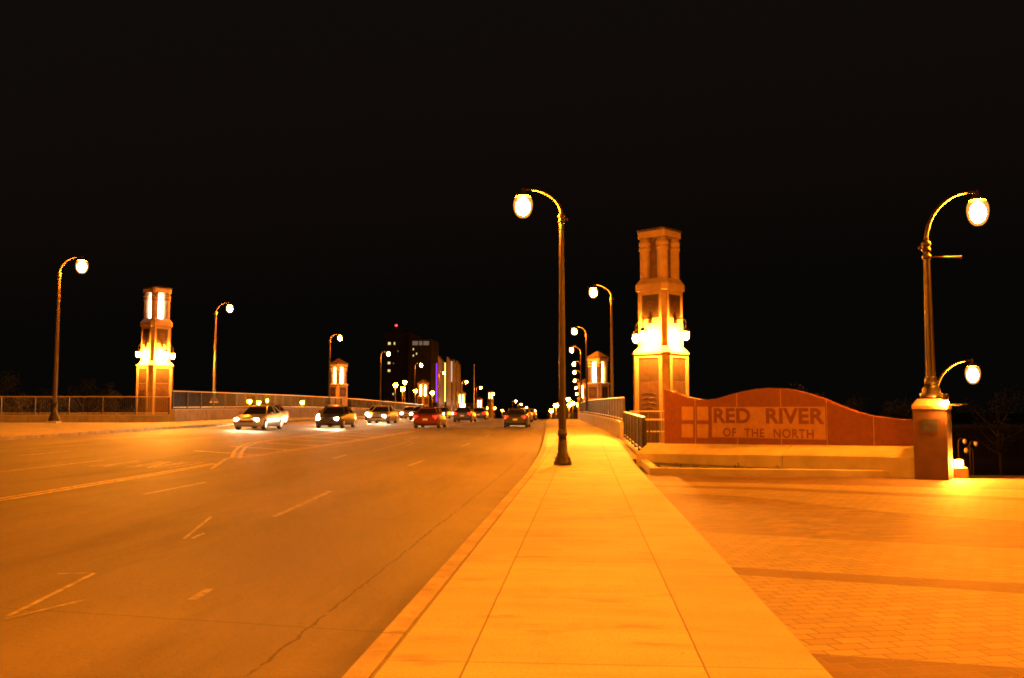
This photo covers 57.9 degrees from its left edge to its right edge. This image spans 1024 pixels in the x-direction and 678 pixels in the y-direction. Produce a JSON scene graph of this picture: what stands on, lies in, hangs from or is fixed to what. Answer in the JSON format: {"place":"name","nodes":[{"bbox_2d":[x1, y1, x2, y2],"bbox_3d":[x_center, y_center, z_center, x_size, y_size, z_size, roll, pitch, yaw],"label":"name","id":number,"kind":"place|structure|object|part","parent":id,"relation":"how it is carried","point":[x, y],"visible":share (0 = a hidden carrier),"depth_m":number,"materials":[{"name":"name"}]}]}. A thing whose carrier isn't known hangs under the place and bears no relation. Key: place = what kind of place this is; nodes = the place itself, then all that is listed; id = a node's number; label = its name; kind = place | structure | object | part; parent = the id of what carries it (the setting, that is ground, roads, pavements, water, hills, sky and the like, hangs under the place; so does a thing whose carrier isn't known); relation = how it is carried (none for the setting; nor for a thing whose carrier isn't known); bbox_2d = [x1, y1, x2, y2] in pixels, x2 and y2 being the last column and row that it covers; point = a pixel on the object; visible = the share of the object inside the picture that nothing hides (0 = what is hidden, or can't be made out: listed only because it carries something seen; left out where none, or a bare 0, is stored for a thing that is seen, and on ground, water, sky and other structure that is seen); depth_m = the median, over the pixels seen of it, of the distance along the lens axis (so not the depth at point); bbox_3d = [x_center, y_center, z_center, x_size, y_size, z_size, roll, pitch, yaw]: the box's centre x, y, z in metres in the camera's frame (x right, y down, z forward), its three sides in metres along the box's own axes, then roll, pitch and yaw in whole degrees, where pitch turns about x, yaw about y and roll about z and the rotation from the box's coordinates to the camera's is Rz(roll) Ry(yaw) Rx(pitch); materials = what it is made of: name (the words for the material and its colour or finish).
{"place":"outdoors","nodes":[
{"label":"outdoors","id":0,"kind":"place"},
{"bbox_2d":[0,416,399,436],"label":"sidewalk","id":1,"kind":"structure","parent":0,"point":[12,429],"depth_m":53.94,"materials":[{"name":"concrete"}]},
{"bbox_2d":[46,255,86,422],"bbox_3d":[-21.944,-0.014,45.776,1.710,8.320,0.565,0,-4,4],"label":"street lamp","id":2,"kind":"object","parent":1,"relation":"on","point":[54,416],"visible":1,"depth_m":45.73,"materials":[{"name":"brown metal"}]},
{"bbox_2d":[330,358,348,405],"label":"lantern pylon","id":3,"kind":"object","parent":1,"relation":"on","point":[339,385],"visible":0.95,"depth_m":112.44,"materials":[{"name":"beige stone"}]},
{"bbox_2d":[0,418,546,677],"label":"road","id":4,"kind":"structure","parent":0,"point":[333,583],"depth_m":12.55,"materials":[{"name":"grey asphalt"}]},
{"bbox_2d":[0,417,452,440],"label":"kerb","id":5,"kind":"structure","parent":4,"relation":"on","point":[89,432],"depth_m":48.39,"materials":[{"name":"concrete"}]},
{"bbox_2d":[0,419,496,500],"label":"yellow marking","id":6,"kind":"object","parent":4,"relation":"on","point":[233,453],"visible":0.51,"depth_m":33.23,"materials":[{"name":"paint"}]},
{"bbox_2d":[2,420,499,618],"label":"white marking","id":7,"kind":"object","parent":4,"relation":"on","point":[200,594],"visible":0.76,"depth_m":15.26,"materials":[{"name":"paint"}]},
{"bbox_2d":[234,405,283,429],"bbox_3d":[-15.588,4.837,57.195,2.100,1.475,4.656,0,-4,4],"label":"car","id":8,"kind":"object","parent":4,"relation":"on","point":[263,417],"visible":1,"depth_m":56.26,"materials":[{"name":"silver metal"}]},
{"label":"windows","id":9,"kind":"part","parent":8,"relation":"part of","materials":[{"name":"black glass"}]},
{"bbox_2d":[262,404,287,423],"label":"car","id":10,"kind":"object","parent":4,"relation":"on","point":[280,408],"visible":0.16,"depth_m":68.37,"materials":[{"name":"red paint"}]},
{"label":"windows","id":11,"kind":"part","parent":10,"relation":"part of","materials":[{"name":"black glass"}]},
{"bbox_2d":[316,405,343,416],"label":"car","id":12,"kind":"object","parent":4,"relation":"on","point":[323,409],"visible":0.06,"depth_m":73.67,"materials":[{"name":"paint"}]},
{"bbox_2d":[315,406,355,427],"bbox_3d":[-11.932,5.285,62.911,2.100,1.475,4.656,0,-4,4],"label":"car","id":13,"kind":"object","parent":4,"relation":"on","point":[341,416],"visible":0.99,"depth_m":61.88,"materials":[{"name":"paint"}]},
{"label":"windows","id":14,"kind":"part","parent":13,"relation":"part of","materials":[{"name":"black glass"}]},
{"bbox_2d":[365,405,384,419],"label":"car","id":15,"kind":"object","parent":4,"relation":"on","point":[370,409],"visible":0.24,"depth_m":90.26,"materials":[{"name":"paint"}]},
{"bbox_2d":[367,406,397,422],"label":"car","id":16,"kind":"object","parent":4,"relation":"on","point":[377,414],"visible":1,"depth_m":76.64,"materials":[{"name":"silver metal"}]},
{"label":"windows","id":17,"kind":"part","parent":16,"relation":"part of","materials":[{"name":"black glass"}]},
{"bbox_2d":[400,406,414,417],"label":"car","id":18,"kind":"object","parent":4,"relation":"on","point":[405,412],"visible":0.48,"depth_m":109.36,"materials":[{"name":"silver metal"}]},
{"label":"windows","id":19,"kind":"part","parent":18,"relation":"part of","materials":[{"name":"black glass"}]},
{"bbox_2d":[409,406,427,419],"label":"car","id":20,"kind":"object","parent":4,"relation":"on","point":[413,412],"visible":0.31,"depth_m":97.52,"materials":[{"name":"paint"}]},
{"bbox_2d":[413,407,446,427],"bbox_3d":[-5.840,5.627,66.407,2.100,1.475,4.656,0,-4,4],"label":"car","id":21,"kind":"object","parent":4,"relation":"on","point":[428,416],"visible":0.99,"depth_m":64.69,"materials":[{"name":"red paint"}]},
{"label":"windows","id":22,"kind":"part","parent":21,"relation":"part of","materials":[{"name":"black glass"}]},
{"bbox_2d":[438,407,450,418],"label":"car","id":23,"kind":"object","parent":4,"relation":"on","point":[445,410],"visible":0.49,"depth_m":118.23,"materials":[{"name":"paint"}]},
{"bbox_2d":[453,407,476,421],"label":"car","id":24,"kind":"object","parent":4,"relation":"on","point":[464,413],"visible":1,"depth_m":88.27,"materials":[{"name":"paint"}]},
{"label":"windows","id":25,"kind":"part","parent":24,"relation":"part of","materials":[{"name":"black glass"}]},
{"bbox_2d":[473,407,488,419],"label":"car","id":26,"kind":"object","parent":4,"relation":"on","point":[481,412],"visible":0.59,"depth_m":110.55,"materials":[{"name":"paint"}]},
{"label":"windows","id":27,"kind":"part","parent":26,"relation":"part of","materials":[{"name":"black glass"}]},
{"bbox_2d":[504,408,530,427],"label":"car","id":28,"kind":"object","parent":4,"relation":"on","point":[516,416],"visible":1,"depth_m":69.75,"materials":[{"name":"paint"}]},
{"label":"windows","id":29,"kind":"part","parent":28,"relation":"part of","materials":[{"name":"black glass"}]},
{"bbox_2d":[524,408,533,421],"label":"car","id":30,"kind":"object","parent":4,"relation":"on","point":[528,411],"visible":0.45,"depth_m":94.48,"materials":[{"name":"silver metal"}]},
{"bbox_2d":[530,409,537,419],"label":"car","id":31,"kind":"object","parent":4,"relation":"on","point":[534,414],"visible":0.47,"depth_m":116.19,"materials":[{"name":"paint"}]},
{"bbox_2d":[451,361,451,399],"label":"light tube","id":32,"kind":"object","parent":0,"point":[451,380],"visible":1,"depth_m":299.27,"materials":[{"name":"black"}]},
{"bbox_2d":[0,0,1023,413],"label":"sky","id":33,"kind":"structure","parent":0,"point":[319,170],"materials":[{"name":"black"}]},
{"bbox_2d":[2,412,1023,478],"bbox_3d":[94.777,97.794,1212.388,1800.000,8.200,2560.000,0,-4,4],"label":"ground","id":34,"kind":"structure","parent":0,"point":[1014,454],"depth_m":159.47,"materials":[{"name":"soil"}]},
{"bbox_2d":[0,370,37,414],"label":"tree","id":35,"kind":"object","parent":34,"relation":"on","point":[2,390],"visible":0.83,"depth_m":178.13,"materials":[{"name":"green plant"}]},
{"bbox_2d":[13,387,61,413],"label":"tree","id":36,"kind":"object","parent":34,"relation":"on","point":[39,401],"visible":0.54,"depth_m":187.50,"materials":[{"name":"green plant"}]},
{"bbox_2d":[48,375,114,413],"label":"tree","id":37,"kind":"object","parent":34,"relation":"on","point":[87,393],"visible":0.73,"depth_m":181.59,"materials":[{"name":"green plant"}]},
{"bbox_2d":[90,389,134,413],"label":"tree","id":38,"kind":"object","parent":34,"relation":"on","point":[129,411],"visible":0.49,"depth_m":191.05,"materials":[{"name":"green plant"}]},
{"bbox_2d":[136,285,174,413],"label":"bridge tower","id":39,"kind":"structure","parent":34,"relation":"on","point":[155,365],"depth_m":72.36,"materials":[{"name":"beige stone"}]},
{"bbox_2d":[384,324,411,410],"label":"high-rise building","id":40,"kind":"structure","parent":34,"relation":"on","point":[397,364],"depth_m":425.84,"materials":[{"name":"black concrete"}]},
{"bbox_2d":[401,386,403,409],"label":"distant lamp","id":41,"kind":"object","parent":34,"relation":"on","point":[402,388],"visible":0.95,"depth_m":206.99,"materials":[{"name":"brown paint"}]},
{"bbox_2d":[403,380,406,402],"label":"distant lamp","id":42,"kind":"object","parent":34,"relation":"on","point":[404,382],"visible":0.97,"depth_m":212.13,"materials":[{"name":"brown paint"}]},
{"bbox_2d":[417,379,428,406],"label":"lantern pylon","id":43,"kind":"object","parent":34,"relation":"on","point":[423,396],"visible":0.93,"depth_m":172.10,"materials":[{"name":"beige stone"}]},
{"bbox_2d":[410,334,438,406],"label":"high-rise building","id":44,"kind":"structure","parent":34,"relation":"on","point":[424,352],"depth_m":404.95,"materials":[{"name":"black"}]},
{"bbox_2d":[412,341,418,345],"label":"window","id":45,"kind":"structure","parent":44,"relation":"in","point":[414,343],"depth_m":405.29,"materials":[{"name":"black"}]},
{"bbox_2d":[423,341,428,345],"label":"window","id":46,"kind":"structure","parent":44,"relation":"in","point":[425,343],"depth_m":404.99,"materials":[{"name":"black glass"}]},
{"bbox_2d":[436,363,436,406],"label":"light tube","id":47,"kind":"object","parent":34,"relation":"on","point":[436,384],"visible":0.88,"depth_m":299.34,"materials":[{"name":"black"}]},
{"bbox_2d":[438,356,444,406],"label":"upright slab","id":48,"kind":"structure","parent":34,"relation":"on","point":[441,365],"depth_m":302.75,"materials":[{"name":"concrete"}]},
{"bbox_2d":[438,371,444,406],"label":"street lamp","id":49,"kind":"object","parent":34,"relation":"on","point":[438,386],"visible":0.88,"depth_m":196.54,"materials":[{"name":"brown metal"}]},
{"bbox_2d":[444,363,445,401],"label":"light tube","id":50,"kind":"object","parent":34,"relation":"on","point":[445,385],"visible":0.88,"depth_m":299.22,"materials":[{"name":"yellow"}]},
{"bbox_2d":[342,419,548,677],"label":"kerb","id":51,"kind":"structure","parent":34,"relation":"on","point":[368,662],"depth_m":8.09,"materials":[{"name":"concrete"}]},
{"bbox_2d":[446,357,452,416],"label":"upright slab","id":52,"kind":"structure","parent":34,"relation":"on","point":[449,403],"depth_m":306.50,"materials":[{"name":"concrete"}]},
{"bbox_2d":[430,403,475,408],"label":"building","id":53,"kind":"structure","parent":34,"relation":"on","point":[467,405],"depth_m":331.45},
{"bbox_2d":[452,359,456,414],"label":"upright slab","id":54,"kind":"structure","parent":34,"relation":"on","point":[454,385],"depth_m":310.56,"materials":[{"name":"concrete"}]},
{"bbox_2d":[456,360,460,402],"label":"upright slab","id":55,"kind":"structure","parent":34,"relation":"on","point":[458,376],"depth_m":314.47,"materials":[{"name":"concrete"}]},
{"bbox_2d":[457,391,465,407],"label":"lantern pylon","id":56,"kind":"object","parent":34,"relation":"on","point":[459,397],"visible":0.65,"depth_m":231.84,"materials":[{"name":"beige stone"}]},
{"bbox_2d":[474,364,474,407],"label":"flagpole","id":57,"kind":"object","parent":34,"relation":"on","point":[474,385],"visible":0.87,"depth_m":251.29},
{"bbox_2d":[477,397,482,406],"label":"lantern pylon","id":58,"kind":"object","parent":34,"relation":"on","point":[479,403],"visible":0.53,"depth_m":290.62,"materials":[{"name":"beige stone"}]},
{"bbox_2d":[487,390,493,418],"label":"lantern pylon","id":59,"kind":"object","parent":34,"relation":"on","point":[491,405],"visible":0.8,"depth_m":330.27,"materials":[{"name":"beige stone"}]},
{"bbox_2d":[547,407,558,418],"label":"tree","id":60,"kind":"object","parent":34,"relation":"on","point":[554,415],"visible":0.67,"depth_m":260.96,"materials":[{"name":"green plant"}]},
{"bbox_2d":[567,405,577,418],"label":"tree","id":61,"kind":"object","parent":34,"relation":"on","point":[574,408],"visible":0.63,"depth_m":256.56,"materials":[{"name":"green plant"}]},
{"bbox_2d":[622,440,638,454],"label":"kerb","id":62,"kind":"structure","parent":34,"relation":"on","point":[632,447],"depth_m":36.78,"materials":[{"name":"concrete"}]},
{"bbox_2d":[623,411,645,450],"bbox_3d":[4.900,3.651,37.615,0.130,1.386,14.369,0,-4,4],"label":"walk railing","id":63,"kind":"object","parent":62,"relation":"on","point":[634,429],"visible":0.96,"depth_m":35.22,"materials":[{"name":"brown metal"}]},
{"bbox_2d":[644,419,664,445],"bbox_3d":[4.769,3.085,30.300,0.851,0.945,0.130,-1,-4,8],"label":"return railing","id":64,"kind":"object","parent":63,"relation":"attached to","point":[645,426],"visible":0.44,"depth_m":30.30,"materials":[{"name":"brown metal"}]},
{"bbox_2d":[629,411,663,433],"bbox_3d":[6.375,3.878,43.031,1.878,1.095,0.164,0,-4,1],"label":"terrace railing","id":65,"kind":"object","parent":34,"relation":"on","point":[651,418],"visible":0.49,"depth_m":43.02,"materials":[{"name":"brown metal"}]},
{"bbox_2d":[632,226,689,442],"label":"bridge tower","id":66,"kind":"structure","parent":34,"relation":"on","point":[660,353],"depth_m":45.25,"materials":[{"name":"beige stone"}]},
{"bbox_2d":[641,459,888,476],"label":"planter kerb","id":67,"kind":"structure","parent":34,"relation":"on","point":[648,467],"depth_m":23.11,"materials":[{"name":"concrete"}]},
{"bbox_2d":[652,462,787,468],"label":"soil","id":68,"kind":"structure","parent":67,"relation":"in","point":[686,465],"depth_m":25.19,"materials":[{"name":"brown soil"}]},
{"bbox_2d":[636,443,914,478],"bbox_3d":[6.944,3.206,25.070,8.337,0.810,0.600,-4,-6,44],"label":"bench","id":69,"kind":"object","parent":34,"relation":"on","point":[896,461],"visible":0.67,"depth_m":24.43,"materials":[{"name":"concrete"}]},
{"bbox_2d":[664,388,913,445],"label":"sign wall","id":70,"kind":"structure","parent":34,"relation":"on","point":[775,416],"depth_m":25.34,"materials":[{"name":"red stone"}]},
{"bbox_2d":[838,392,869,410],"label":"tree","id":71,"kind":"object","parent":34,"relation":"on","point":[853,405],"visible":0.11,"depth_m":144.56,"materials":[{"name":"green plant"}]},
{"bbox_2d":[878,397,913,418],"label":"tree","id":72,"kind":"object","parent":34,"relation":"on","point":[899,408],"visible":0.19,"depth_m":155.19,"materials":[{"name":"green plant"}]},
{"bbox_2d":[911,399,953,479],"bbox_3d":[10.059,2.434,22.115,0.780,2.000,0.780,-3,-5,33],"label":"lamp pedestal","id":73,"kind":"object","parent":34,"relation":"on","point":[932,439],"visible":0.94,"depth_m":21.81,"materials":[{"name":"stone"}]},
{"bbox_2d":[918,189,985,398],"bbox_3d":[10.698,-1.106,22.379,1.780,5.100,0.500,0,-4,0],"label":"pedestal lamp","id":74,"kind":"object","parent":73,"relation":"on","point":[931,389],"visible":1,"depth_m":22.33,"materials":[{"name":"brown metal"}]},
{"bbox_2d":[943,394,967,404],"bbox_3d":[10.305,1.414,21.686,0.625,0.250,0.364,-3,-5,33],"label":"floodlight","id":75,"kind":"object","parent":73,"relation":"attached to","point":[945,398],"visible":1,"depth_m":21.62,"materials":[{"name":"black paint"}]},
{"bbox_2d":[937,359,978,406],"bbox_3d":[15.708,3.247,32.727,1.780,5.100,0.500,0,-4,4],"label":"pedestal lamp","id":76,"kind":"object","parent":34,"relation":"on","point":[972,374],"visible":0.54,"depth_m":32.78,"materials":[{"name":"brown paint"}]},
{"bbox_2d":[953,458,968,477],"bbox_3d":[10.872,3.151,22.506,0.360,0.530,0.360,0,-4,4],"label":"bollard light","id":77,"kind":"object","parent":34,"relation":"on","point":[959,471],"visible":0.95,"depth_m":22.35,"materials":[{"name":"beige stone"}]},
{"bbox_2d":[958,437,966,457],"bbox_3d":[24.316,7.028,49.873,0.485,3.455,0.209,0,-4,4],"label":"path lamp","id":78,"kind":"object","parent":34,"relation":"on","point":[964,441],"visible":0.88,"depth_m":49.94,"materials":[{"name":"black metal"}]},
{"bbox_2d":[964,446,974,474],"bbox_3d":[23.695,7.279,47.891,0.485,3.455,0.209,0,-4,4],"label":"path lamp","id":79,"kind":"object","parent":34,"relation":"on","point":[966,450],"visible":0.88,"depth_m":47.94,"materials":[{"name":"black metal"}]},
{"bbox_2d":[969,440,977,474],"bbox_3d":[26.336,7.477,52.699,0.485,3.455,0.209,0,-4,4],"label":"path lamp","id":80,"kind":"object","parent":34,"relation":"on","point":[975,443],"visible":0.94,"depth_m":52.75,"materials":[{"name":"black metal"}]},
{"bbox_2d":[956,384,1023,466],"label":"tree","id":81,"kind":"object","parent":34,"relation":"on","point":[998,439],"visible":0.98,"depth_m":143.36,"materials":[{"name":"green plant"}]},
{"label":"bridge deck","id":82,"kind":"structure","parent":34,"relation":"on","visible":0},
{"bbox_2d":[0,414,169,433],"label":"parapet wall","id":83,"kind":"structure","parent":82,"relation":"on","point":[24,418],"depth_m":64.59,"materials":[{"name":"concrete"}]},
{"bbox_2d":[0,396,169,414],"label":"plaza railing","id":84,"kind":"object","parent":83,"relation":"on","point":[68,398],"visible":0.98,"depth_m":64.79,"materials":[{"name":"brown metal"}]},
{"bbox_2d":[169,408,400,421],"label":"parapet wall","id":85,"kind":"structure","parent":82,"relation":"on","point":[176,415],"depth_m":74.29,"materials":[{"name":"concrete"}]},
{"bbox_2d":[171,391,423,410],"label":"bridge railing","id":86,"kind":"object","parent":85,"relation":"on","point":[255,399],"visible":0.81,"depth_m":84.94,"materials":[{"name":"brown metal"}]},
{"bbox_2d":[211,302,231,402],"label":"street lamp","id":87,"kind":"object","parent":86,"relation":"attached to","point":[229,308],"visible":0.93,"depth_m":76.22,"materials":[{"name":"brown metal"}]},
{"bbox_2d":[328,333,341,404],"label":"street lamp","id":88,"kind":"object","parent":86,"relation":"attached to","point":[329,341],"visible":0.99,"depth_m":106.58,"materials":[{"name":"brown metal"}]},
{"bbox_2d":[414,362,421,403],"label":"street lamp","id":89,"kind":"object","parent":86,"relation":"attached to","point":[414,380],"visible":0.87,"depth_m":166.71,"materials":[{"name":"brown metal"}]},
{"bbox_2d":[379,350,389,404],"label":"street lamp","id":90,"kind":"object","parent":82,"relation":"on","point":[388,353],"visible":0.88,"depth_m":136.45,"materials":[{"name":"brown metal"}]},
{"bbox_2d":[585,351,609,416],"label":"lantern pylon","id":91,"kind":"object","parent":82,"relation":"on","point":[598,383],"visible":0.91,"depth_m":90.08,"materials":[{"name":"beige stone"}]},
{"bbox_2d":[580,413,627,440],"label":"parapet wall","id":92,"kind":"structure","parent":82,"relation":"on","point":[614,427],"depth_m":57.26,"materials":[{"name":"concrete"}]},
{"bbox_2d":[581,397,624,421],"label":"bridge railing","id":93,"kind":"object","parent":92,"relation":"on","point":[615,406],"visible":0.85,"depth_m":59.86,"materials":[{"name":"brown metal"}]},
{"bbox_2d":[570,346,581,411],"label":"street lamp","id":94,"kind":"object","parent":93,"relation":"attached to","point":[571,349],"visible":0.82,"depth_m":115.57,"materials":[{"name":"brown metal"}]},
{"bbox_2d":[572,326,587,411],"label":"street lamp","id":95,"kind":"object","parent":93,"relation":"attached to","point":[574,328],"visible":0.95,"depth_m":88.66,"materials":[{"name":"brown metal"}]},
{"bbox_2d":[590,284,613,413],"bbox_3d":[5.787,0.604,59.154,1.710,8.320,0.565,0,-4,4],"label":"street lamp","id":96,"kind":"object","parent":93,"relation":"on","point":[593,292],"visible":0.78,"depth_m":59.10,"materials":[{"name":"brown metal"}]},
{"bbox_2d":[370,419,832,677],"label":"sidewalk","id":97,"kind":"structure","parent":0,"point":[600,557],"depth_m":8.06,"materials":[{"name":"concrete"}]},
{"bbox_2d":[515,187,571,465],"bbox_3d":[0.889,-0.383,27.261,1.710,8.320,0.565,-1,-4,8],"label":"street lamp","id":98,"kind":"object","parent":97,"relation":"on","point":[562,458],"visible":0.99,"depth_m":27.09,"materials":[{"name":"metal"}]},
{"bbox_2d":[577,379,585,418],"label":"lantern pylon","id":99,"kind":"object","parent":97,"relation":"on","point":[583,390],"visible":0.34,"depth_m":149.74,"materials":[{"name":"beige stone"}]},
{"bbox_2d":[645,474,1023,677],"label":"plaza","id":100,"kind":"structure","parent":0,"point":[864,577],"depth_m":10.07,"materials":[{"name":"brick"}]},
{"bbox_2d":[953,464,1023,475],"bbox_3d":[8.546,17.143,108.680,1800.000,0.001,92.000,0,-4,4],"label":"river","id":101,"kind":"structure","parent":0,"point":[996,469],"depth_m":136.67,"materials":[{"name":"black liquid"}]}
]}

